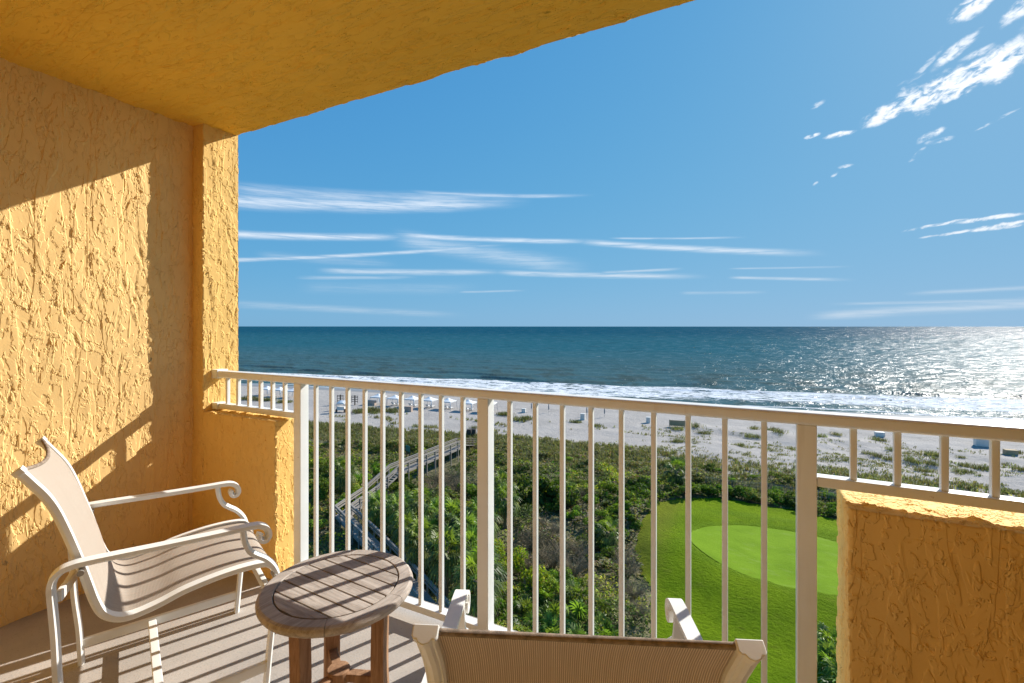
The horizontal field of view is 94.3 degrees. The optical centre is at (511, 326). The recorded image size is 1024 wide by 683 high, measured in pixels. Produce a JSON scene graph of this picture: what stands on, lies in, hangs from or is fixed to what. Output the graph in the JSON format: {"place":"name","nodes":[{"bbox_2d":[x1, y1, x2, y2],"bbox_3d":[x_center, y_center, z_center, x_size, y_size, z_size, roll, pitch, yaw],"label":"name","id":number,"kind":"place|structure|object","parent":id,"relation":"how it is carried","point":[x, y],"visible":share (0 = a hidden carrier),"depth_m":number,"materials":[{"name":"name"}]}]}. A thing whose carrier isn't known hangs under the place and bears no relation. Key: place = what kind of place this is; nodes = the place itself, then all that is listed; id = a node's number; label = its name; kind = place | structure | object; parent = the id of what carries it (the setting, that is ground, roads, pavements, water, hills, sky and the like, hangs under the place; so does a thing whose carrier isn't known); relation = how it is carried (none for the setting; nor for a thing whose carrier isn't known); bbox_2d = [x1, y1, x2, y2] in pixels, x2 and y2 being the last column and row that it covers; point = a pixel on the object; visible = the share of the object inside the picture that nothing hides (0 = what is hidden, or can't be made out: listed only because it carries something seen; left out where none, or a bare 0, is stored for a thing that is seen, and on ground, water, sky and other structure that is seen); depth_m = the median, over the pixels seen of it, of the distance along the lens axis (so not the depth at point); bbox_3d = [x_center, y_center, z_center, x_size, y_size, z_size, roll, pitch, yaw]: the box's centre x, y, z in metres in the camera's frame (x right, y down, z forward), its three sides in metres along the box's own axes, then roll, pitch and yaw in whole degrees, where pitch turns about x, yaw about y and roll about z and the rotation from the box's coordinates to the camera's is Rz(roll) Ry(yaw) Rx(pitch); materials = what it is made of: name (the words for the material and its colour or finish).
{"place":"outdoors","nodes":[
{"label":"outdoors","id":0,"kind":"place"},
{"bbox_2d":[0,571,517,682],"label":"floor","id":1,"kind":"structure","parent":0,"point":[208,645],"depth_m":1.94,"materials":[{"name":"wood"}]},
{"bbox_2d":[10,436,279,682],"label":"patio chair","id":2,"kind":"object","parent":1,"relation":"on","point":[126,584],"visible":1,"depth_m":1.67,"materials":[{"name":"fabric"}]},
{"bbox_2d":[0,57,293,626],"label":"balcony wall","id":3,"kind":"structure","parent":1,"relation":"on","point":[119,270],"depth_m":2.46,"materials":[{"name":"paint"}]},
{"bbox_2d":[255,550,412,682],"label":"side table","id":4,"kind":"object","parent":1,"relation":"on","point":[330,598],"visible":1,"depth_m":1.47,"materials":[{"name":"brown wood"}]},
{"bbox_2d":[411,589,766,682],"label":"patio chair","id":5,"kind":"object","parent":1,"relation":"on","point":[453,649],"visible":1,"depth_m":0.77,"materials":[{"name":"metal"}]},
{"bbox_2d":[211,369,1023,682],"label":"balcony railing","id":6,"kind":"object","parent":1,"relation":"on","point":[809,477],"visible":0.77,"depth_m":1.76,"materials":[{"name":"metal"}]},
{"bbox_2d":[836,489,1023,682],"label":"half wall","id":7,"kind":"structure","parent":1,"relation":"on","point":[930,592],"depth_m":1.26,"materials":[{"name":"paint"}]},
{"bbox_2d":[0,0,693,134],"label":"ceiling","id":8,"kind":"structure","parent":0,"point":[236,67],"depth_m":1.98,"materials":[{"name":"paint"}]},
{"bbox_2d":[238,326,1023,420],"bbox_3d":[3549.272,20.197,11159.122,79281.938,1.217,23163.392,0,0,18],"label":"sea","id":9,"kind":"structure","parent":0,"point":[969,372],"depth_m":269.11,"materials":[{"name":"liquid"}]},
{"bbox_2d":[238,0,1023,326],"label":"sky","id":10,"kind":"structure","parent":0,"point":[696,163],"materials":[{"name":"blue"}]},
{"bbox_2d":[241,383,1023,637],"bbox_3d":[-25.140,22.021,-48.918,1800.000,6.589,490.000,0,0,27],"label":"ground","id":11,"kind":"structure","parent":0,"point":[634,421],"depth_m":81.04,"materials":[{"name":"beige soil"}]},
{"bbox_2d":[308,487,326,503],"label":"shrub","id":12,"kind":"object","parent":11,"relation":"on","point":[322,494],"visible":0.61,"depth_m":53.06,"materials":[{"name":"green plant"}]},
{"bbox_2d":[308,518,327,533],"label":"shrub","id":13,"kind":"object","parent":11,"relation":"on","point":[311,522],"visible":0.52,"depth_m":44.91,"materials":[{"name":"green plant"}]},
{"bbox_2d":[308,464,328,478],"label":"shrub","id":14,"kind":"object","parent":11,"relation":"on","point":[323,469],"visible":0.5,"depth_m":60.58,"materials":[{"name":"green plant"}]},
{"bbox_2d":[310,458,328,467],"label":"shrub","id":15,"kind":"object","parent":11,"relation":"on","point":[322,461],"visible":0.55,"depth_m":63.39,"materials":[{"name":"green plant"}]},
{"bbox_2d":[309,476,340,492],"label":"shrub","id":16,"kind":"object","parent":11,"relation":"on","point":[324,484],"visible":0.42,"depth_m":55.12,"materials":[{"name":"green plant"}]},
{"bbox_2d":[327,455,361,493],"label":"palm tree","id":17,"kind":"object","parent":11,"relation":"on","point":[339,478],"visible":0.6,"depth_m":53.59,"materials":[{"name":"green plant"}]},
{"bbox_2d":[350,484,377,495],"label":"shrub","id":18,"kind":"object","parent":11,"relation":"on","point":[356,487],"visible":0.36,"depth_m":53.92,"materials":[{"name":"green plant"}]},
{"bbox_2d":[368,489,393,519],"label":"palm tree","id":19,"kind":"object","parent":11,"relation":"on","point":[377,492],"visible":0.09,"depth_m":46.38,"materials":[{"name":"green plant"}]},
{"bbox_2d":[368,490,395,536],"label":"palm tree","id":20,"kind":"object","parent":11,"relation":"on","point":[371,514],"visible":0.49,"depth_m":44.01,"materials":[{"name":"green plant"}]},
{"bbox_2d":[370,462,393,474],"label":"shrub","id":21,"kind":"object","parent":11,"relation":"on","point":[376,470],"visible":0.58,"depth_m":60.15,"materials":[{"name":"green plant"}]},
{"bbox_2d":[386,482,410,491],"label":"shrub","id":22,"kind":"object","parent":11,"relation":"on","point":[394,486],"visible":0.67,"depth_m":54.37,"materials":[{"name":"green plant"}]},
{"bbox_2d":[385,492,415,538],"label":"palm tree","id":23,"kind":"object","parent":11,"relation":"on","point":[391,518],"visible":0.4,"depth_m":43.35,"materials":[{"name":"green plant"}]},
{"bbox_2d":[385,509,417,554],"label":"palm tree","id":24,"kind":"object","parent":11,"relation":"on","point":[408,514],"visible":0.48,"depth_m":39.55,"materials":[{"name":"green plant"}]},
{"bbox_2d":[392,475,415,489],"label":"shrub","id":25,"kind":"object","parent":11,"relation":"on","point":[410,485],"visible":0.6,"depth_m":56.74,"materials":[{"name":"green plant"}]},
{"bbox_2d":[334,438,475,607],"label":"boardwalk","id":26,"kind":"structure","parent":11,"relation":"on","point":[356,528],"depth_m":46.73,"materials":[{"name":"wood"}]},
{"bbox_2d":[395,489,417,516],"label":"palm tree","id":27,"kind":"object","parent":11,"relation":"on","point":[407,494],"visible":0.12,"depth_m":46.86,"materials":[{"name":"green plant"}]},
{"bbox_2d":[397,515,438,570],"bbox_3d":[-7.007,17.434,36.552,3.659,5.518,3.559,0,0,2],"label":"palm tree","id":28,"kind":"object","parent":11,"relation":"on","point":[412,552],"visible":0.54,"depth_m":35.84,"materials":[{"name":"green plant"}]},
{"bbox_2d":[405,487,437,521],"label":"palm tree","id":29,"kind":"object","parent":11,"relation":"on","point":[427,492],"visible":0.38,"depth_m":44.69,"materials":[{"name":"green plant"}]},
{"bbox_2d":[412,515,450,564],"bbox_3d":[-6.701,17.911,39.440,3.315,4.385,3.268,0,0,12],"label":"palm tree","id":30,"kind":"object","parent":11,"relation":"on","point":[433,522],"visible":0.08,"depth_m":39.29,"materials":[{"name":"green plant"}]},
{"bbox_2d":[424,469,447,484],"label":"bare shrub","id":31,"kind":"object","parent":11,"relation":"on","point":[427,478],"visible":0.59,"depth_m":57.84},
{"bbox_2d":[424,478,448,496],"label":"bare shrub","id":32,"kind":"object","parent":11,"relation":"on","point":[429,485],"visible":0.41,"depth_m":54.29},
{"bbox_2d":[424,495,454,539],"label":"palm tree","id":33,"kind":"object","parent":11,"relation":"on","point":[432,505],"visible":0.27,"depth_m":41.98,"materials":[{"name":"green plant"}]},
{"bbox_2d":[424,523,469,604],"bbox_3d":[-4.576,17.143,33.834,3.737,5.794,3.842,0,0,-35],"label":"palm tree","id":34,"kind":"object","parent":11,"relation":"on","point":[434,559],"visible":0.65,"depth_m":33.24,"materials":[{"name":"green plant"}]},
{"bbox_2d":[436,466,467,486],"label":"bare shrub","id":35,"kind":"object","parent":11,"relation":"on","point":[453,478],"visible":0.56,"depth_m":57.99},
{"bbox_2d":[433,497,471,553],"bbox_3d":[-5.119,17.408,40.383,3.559,5.518,3.659,0,0,11],"label":"palm tree","id":36,"kind":"object","parent":11,"relation":"on","point":[451,505],"visible":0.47,"depth_m":40.07,"materials":[{"name":"green plant"}]},
{"bbox_2d":[445,475,469,491],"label":"bare shrub","id":37,"kind":"object","parent":11,"relation":"on","point":[452,485],"visible":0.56,"depth_m":55.75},
{"bbox_2d":[449,510,476,550],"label":"palm tree","id":38,"kind":"object","parent":11,"relation":"on","point":[471,517],"visible":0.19,"depth_m":37.60,"materials":[{"name":"green plant"}]},
{"bbox_2d":[466,485,476,500],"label":"shrub","id":39,"kind":"object","parent":11,"relation":"on","point":[472,491],"visible":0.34,"depth_m":53.01,"materials":[{"name":"green plant"}]},
{"bbox_2d":[450,524,497,580],"bbox_3d":[-2.728,17.353,34.546,3.559,5.518,3.659,0,0,-21],"label":"palm tree","id":40,"kind":"object","parent":11,"relation":"on","point":[471,535],"visible":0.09,"depth_m":34.50,"materials":[{"name":"green plant"}]},
{"bbox_2d":[445,552,505,617],"bbox_3d":[-2.281,16.712,29.033,3.842,5.794,3.737,0,0,22],"label":"palm tree","id":41,"kind":"object","parent":11,"relation":"on","point":[471,561],"visible":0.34,"depth_m":28.73,"materials":[{"name":"green plant"}]},
{"bbox_2d":[451,542,506,606],"bbox_3d":[-2.053,17.093,31.300,3.842,5.794,3.737,0,0,-11],"label":"palm tree","id":42,"kind":"object","parent":11,"relation":"on","point":[471,569],"visible":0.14,"depth_m":31.00,"materials":[{"name":"green plant"}]},
{"bbox_2d":[466,496,499,540],"bbox_3d":[-2.752,17.484,40.945,3.879,5.350,3.942,0,0,17],"label":"palm tree","id":43,"kind":"object","parent":11,"relation":"on","point":[474,503],"visible":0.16,"depth_m":40.84,"materials":[{"name":"green plant"}]},
{"bbox_2d":[494,470,517,506],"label":"palm tree","id":44,"kind":"object","parent":11,"relation":"on","point":[503,474],"visible":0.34,"depth_m":49.61,"materials":[{"name":"green plant"}]},
{"bbox_2d":[494,597,518,625],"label":"shrub","id":45,"kind":"object","parent":11,"relation":"on","point":[499,615],"visible":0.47,"depth_m":31.49,"materials":[{"name":"green plant"}]},
{"bbox_2d":[494,482,520,528],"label":"palm tree","id":46,"kind":"object","parent":11,"relation":"on","point":[499,508],"visible":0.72,"depth_m":45.29,"materials":[{"name":"green plant"}]},
{"bbox_2d":[494,538,527,574],"bbox_3d":[-0.537,18.779,38.304,3.136,2.426,4.146,0,0,-27],"label":"shrub","id":47,"kind":"object","parent":11,"relation":"on","point":[516,558],"visible":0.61,"depth_m":37.65,"materials":[{"name":"green plant"}]},
{"bbox_2d":[513,594,542,622],"bbox_3d":[0.808,19.192,31.817,3.098,2.018,2.572,0,0,5],"label":"saw palmetto","id":48,"kind":"object","parent":11,"relation":"on","point":[527,606],"visible":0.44,"depth_m":32.07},
{"bbox_2d":[513,610,544,632],"bbox_3d":[0.946,19.104,29.635,2.596,1.853,3.321,0,0,-24],"label":"saw palmetto","id":49,"kind":"object","parent":11,"relation":"on","point":[529,618],"visible":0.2,"depth_m":29.89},
{"bbox_2d":[513,487,546,512],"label":"shrub","id":50,"kind":"object","parent":11,"relation":"on","point":[528,497],"visible":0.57,"depth_m":51.25,"materials":[{"name":"green plant"}]},
{"bbox_2d":[504,564,556,602],"bbox_3d":[1.427,18.691,33.852,3.230,2.157,4.036,0,0,31],"label":"shrub","id":51,"kind":"object","parent":11,"relation":"on","point":[541,577],"visible":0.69,"depth_m":33.95,"materials":[{"name":"green plant"}]},
{"bbox_2d":[516,548,544,569],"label":"bare shrub","id":52,"kind":"object","parent":11,"relation":"on","point":[527,563],"visible":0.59,"depth_m":38.00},
{"bbox_2d":[513,524,551,550],"bbox_3d":[1.684,18.638,41.575,3.556,2.113,3.962,0,0,-44],"label":"bare shrub","id":53,"kind":"object","parent":11,"relation":"on","point":[527,534],"visible":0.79,"depth_m":41.45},
{"bbox_2d":[517,474,580,504],"bbox_3d":[3.944,18.329,51.967,6.287,3.691,6.629,0,0,-14],"label":"shrub","id":54,"kind":"object","parent":11,"relation":"on","point":[551,490],"visible":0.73,"depth_m":51.78,"materials":[{"name":"green plant"}]},
{"bbox_2d":[530,539,569,568],"bbox_3d":[3.279,18.530,38.361,3.730,2.359,3.597,0,0,14],"label":"bare shrub","id":55,"kind":"object","parent":11,"relation":"on","point":[553,561],"visible":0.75,"depth_m":38.28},
{"bbox_2d":[530,610,573,633],"bbox_3d":[2.362,19.176,29.721,3.320,1.853,2.596,0,0,37],"label":"saw palmetto","id":56,"kind":"object","parent":11,"relation":"on","point":[548,625],"visible":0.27,"depth_m":29.93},
{"bbox_2d":[538,577,568,605],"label":"shrub","id":57,"kind":"object","parent":11,"relation":"on","point":[549,595],"visible":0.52,"depth_m":33.27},
{"bbox_2d":[538,515,568,537],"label":"bare shrub","id":58,"kind":"object","parent":11,"relation":"on","point":[554,529],"visible":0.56,"depth_m":43.77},
{"bbox_2d":[543,496,569,510],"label":"shrub","id":59,"kind":"object","parent":11,"relation":"on","point":[555,503],"visible":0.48,"depth_m":50.16,"materials":[{"name":"green plant"}]},
{"bbox_2d":[538,600,578,631],"bbox_3d":[2.850,18.951,30.805,3.456,2.254,3.718,0,0,13],"label":"saw palmetto","id":60,"kind":"object","parent":11,"relation":"on","point":[553,607],"visible":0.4,"depth_m":30.86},
{"bbox_2d":[546,567,571,583],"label":"shrub","id":61,"kind":"object","parent":11,"relation":"on","point":[554,572],"visible":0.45,"depth_m":35.69,"materials":[{"name":"green plant"}]},
{"bbox_2d":[543,530,574,551],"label":"bare shrub","id":62,"kind":"object","parent":11,"relation":"on","point":[550,540],"visible":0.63,"depth_m":41.10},
{"bbox_2d":[565,481,579,506],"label":"palm tree","id":63,"kind":"object","parent":11,"relation":"on","point":[566,485],"visible":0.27,"depth_m":52.07,"materials":[{"name":"green plant"}]},
{"bbox_2d":[565,505,585,520],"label":"shrub","id":64,"kind":"object","parent":11,"relation":"on","point":[575,512],"visible":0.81,"depth_m":48.23,"materials":[{"name":"green plant"}]},
{"bbox_2d":[555,545,596,575],"bbox_3d":[4.931,18.635,36.792,3.714,1.981,3.334,0,0,-1],"label":"bare shrub","id":65,"kind":"object","parent":11,"relation":"on","point":[581,566],"visible":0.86,"depth_m":36.92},
{"bbox_2d":[565,573,587,601],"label":"saw palmetto","id":66,"kind":"object","parent":11,"relation":"on","point":[572,577],"visible":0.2,"depth_m":34.80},
{"bbox_2d":[565,536,595,557],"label":"bare shrub","id":67,"kind":"object","parent":11,"relation":"on","point":[574,548],"visible":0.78,"depth_m":40.45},
{"bbox_2d":[565,579,596,612],"bbox_3d":[4.400,18.924,32.902,3.520,2.293,2.923,0,0,-16],"label":"shrub","id":68,"kind":"object","parent":11,"relation":"on","point":[577,588],"visible":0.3,"depth_m":33.17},
{"bbox_2d":[555,599,607,635],"bbox_3d":[4.397,18.876,30.654,4.016,2.435,3.732,0,0,-18],"label":"saw palmetto","id":69,"kind":"object","parent":11,"relation":"on","point":[576,607],"visible":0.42,"depth_m":30.81,"materials":[{"name":"plant"}]},
{"bbox_2d":[565,621,601,634],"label":"saw palmetto","id":70,"kind":"object","parent":11,"relation":"on","point":[572,628],"visible":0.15,"depth_m":29.22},
{"bbox_2d":[575,531,607,548],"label":"shrub","id":71,"kind":"object","parent":11,"relation":"on","point":[597,543],"visible":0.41,"depth_m":41.94,"materials":[{"name":"green plant"}]},
{"bbox_2d":[585,593,618,622],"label":"shrub","id":72,"kind":"object","parent":11,"relation":"on","point":[601,607],"visible":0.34,"depth_m":31.93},
{"bbox_2d":[587,546,617,567],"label":"shrub","id":73,"kind":"object","parent":11,"relation":"on","point":[598,556],"visible":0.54,"depth_m":39.06,"materials":[{"name":"green plant"}]},
{"bbox_2d":[594,515,618,550],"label":"palm tree","id":74,"kind":"object","parent":11,"relation":"on","point":[608,538],"visible":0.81,"depth_m":41.80,"materials":[{"name":"green plant"}]},
{"bbox_2d":[594,505,618,519],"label":"shrub","id":75,"kind":"object","parent":11,"relation":"on","point":[609,510],"visible":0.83,"depth_m":47.66,"materials":[{"name":"green plant"}]},
{"bbox_2d":[587,611,627,636],"bbox_3d":[5.964,19.263,29.494,3.472,1.937,2.714,0,0,16],"label":"saw palmetto","id":76,"kind":"object","parent":11,"relation":"on","point":[606,629],"visible":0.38,"depth_m":29.92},
{"bbox_2d":[599,481,618,495],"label":"shrub","id":77,"kind":"object","parent":11,"relation":"on","point":[610,487],"visible":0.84,"depth_m":53.80,"materials":[{"name":"green plant"}]},
{"bbox_2d":[605,488,635,502],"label":"shrub","id":78,"kind":"object","parent":11,"relation":"on","point":[627,496],"visible":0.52,"depth_m":50.88,"materials":[{"name":"green plant"}]},
{"bbox_2d":[606,552,642,577],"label":"bare shrub","id":79,"kind":"object","parent":11,"relation":"on","point":[630,572],"visible":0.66,"depth_m":37.14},
{"bbox_2d":[611,547,639,566],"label":"bare shrub","id":80,"kind":"object","parent":11,"relation":"on","point":[626,553],"visible":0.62,"depth_m":39.21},
{"bbox_2d":[612,498,641,513],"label":"shrub","id":81,"kind":"object","parent":11,"relation":"on","point":[628,505],"visible":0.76,"depth_m":48.61,"materials":[{"name":"green plant"}]},
{"bbox_2d":[624,510,642,530],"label":"shrub","id":82,"kind":"object","parent":11,"relation":"on","point":[636,524],"visible":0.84,"depth_m":45.68,"materials":[{"name":"green plant"}]},
{"bbox_2d":[618,573,650,598],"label":"bare shrub","id":83,"kind":"object","parent":11,"relation":"on","point":[629,586],"visible":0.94,"depth_m":34.10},
{"bbox_2d":[624,596,650,619],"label":"bare shrub","id":84,"kind":"object","parent":11,"relation":"on","point":[640,610],"visible":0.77,"depth_m":31.61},
{"bbox_2d":[626,485,650,499],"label":"shrub","id":85,"kind":"object","parent":11,"relation":"on","point":[642,490],"visible":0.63,"depth_m":52.42,"materials":[{"name":"green plant"}]},
{"bbox_2d":[626,476,650,485],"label":"shrub","id":86,"kind":"object","parent":11,"relation":"on","point":[639,480],"visible":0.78,"depth_m":56.33,"materials":[{"name":"green plant"}]},
{"bbox_2d":[629,491,659,510],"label":"shrub","id":87,"kind":"object","parent":11,"relation":"on","point":[639,495],"visible":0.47,"depth_m":50.14,"materials":[{"name":"green plant"}]},
{"bbox_2d":[633,482,663,498],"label":"shrub","id":88,"kind":"object","parent":11,"relation":"on","point":[647,486],"visible":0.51,"depth_m":53.75,"materials":[{"name":"green plant"}]},
{"bbox_2d":[308,436,1023,637],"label":"scrub ground cover","id":89,"kind":"object","parent":11,"relation":"on","point":[498,456],"visible":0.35,"depth_m":53.33,"materials":[{"name":"green plant"}]},
{"bbox_2d":[308,411,1023,504],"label":"dune grass","id":90,"kind":"structure","parent":11,"relation":"on","point":[374,435],"depth_m":71.89,"materials":[{"name":"green plant"}]},
{"bbox_2d":[661,455,691,486],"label":"shrub","id":91,"kind":"object","parent":11,"relation":"on","point":[674,461],"visible":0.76,"depth_m":57.42,"materials":[{"name":"green plant"}]},
{"bbox_2d":[669,420,684,426],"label":"notice board","id":92,"kind":"object","parent":11,"relation":"on","point":[676,423],"visible":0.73,"depth_m":94.04,"materials":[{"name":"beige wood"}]},
{"bbox_2d":[709,484,732,495],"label":"shrub","id":93,"kind":"object","parent":11,"relation":"on","point":[730,488],"visible":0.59,"depth_m":54.66,"materials":[{"name":"green plant"}]},
{"bbox_2d":[634,497,837,682],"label":"lawn","id":94,"kind":"structure","parent":11,"relation":"on","point":[744,606],"depth_m":34.43,"materials":[{"name":"plant"}]},
{"bbox_2d":[691,525,837,594],"bbox_3d":[22.406,18.734,38.785,15.056,0.230,10.800,0,0,27],"label":"putting green","id":95,"kind":"object","parent":94,"relation":"on","point":[744,549],"visible":0.67,"depth_m":39.24,"materials":[{"name":"plant"}]},
{"bbox_2d":[817,638,836,675],"bbox_3d":[18.290,19.331,27.265,2.360,1.685,3.019,0,0,-11],"label":"saw palmetto","id":96,"kind":"object","parent":94,"relation":"on","point":[824,648],"visible":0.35,"depth_m":27.77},
{"bbox_2d":[817,656,836,682],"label":"saw palmetto","id":97,"kind":"object","parent":94,"relation":"on","point":[831,673],"visible":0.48,"depth_m":26.07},
{"bbox_2d":[817,621,836,654],"bbox_3d":[19.598,19.163,29.014,2.124,1.516,2.717,0,0,28],"label":"saw palmetto","id":98,"kind":"object","parent":94,"relation":"on","point":[822,634],"visible":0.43,"depth_m":29.16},
{"bbox_2d":[728,485,752,499],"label":"shrub","id":99,"kind":"object","parent":11,"relation":"on","point":[739,488],"visible":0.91,"depth_m":54.35,"materials":[{"name":"green plant"}]},
{"bbox_2d":[705,477,835,500],"bbox_3d":[32.271,19.376,55.866,17.707,1.475,0.470,0,0,23],"label":"hedge","id":100,"kind":"object","parent":11,"relation":"on","point":[784,486],"visible":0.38,"depth_m":56.56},
{"bbox_2d":[760,491,784,504],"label":"shrub","id":101,"kind":"object","parent":11,"relation":"on","point":[774,496],"visible":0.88,"depth_m":53.10,"materials":[{"name":"green plant"}]},
{"bbox_2d":[773,493,795,506],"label":"shrub","id":102,"kind":"object","parent":11,"relation":"on","point":[790,501],"visible":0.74,"depth_m":51.97,"materials":[{"name":"green plant"}]},
{"bbox_2d":[780,490,795,503],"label":"shrub","id":103,"kind":"object","parent":11,"relation":"on","point":[789,496],"visible":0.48,"depth_m":52.52,"materials":[{"name":"green plant"}]},
{"bbox_2d":[817,500,826,513],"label":"shrub","id":104,"kind":"object","parent":11,"relation":"on","point":[820,504],"visible":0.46,"depth_m":50.28,"materials":[{"name":"green plant"}]},
{"bbox_2d":[823,505,836,515],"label":"shrub","id":105,"kind":"object","parent":11,"relation":"on","point":[832,510],"visible":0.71,"depth_m":49.41,"materials":[{"name":"green plant"}]},
{"bbox_2d":[973,439,988,446],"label":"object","id":106,"kind":"object","parent":11,"relation":"on","point":[981,442],"visible":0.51,"depth_m":78.94,"materials":[{"name":"blue plastic"}]},
{"bbox_2d":[1002,449,1018,454],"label":"storage chest","id":107,"kind":"object","parent":11,"relation":"on","point":[1010,452],"visible":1,"depth_m":73.94,"materials":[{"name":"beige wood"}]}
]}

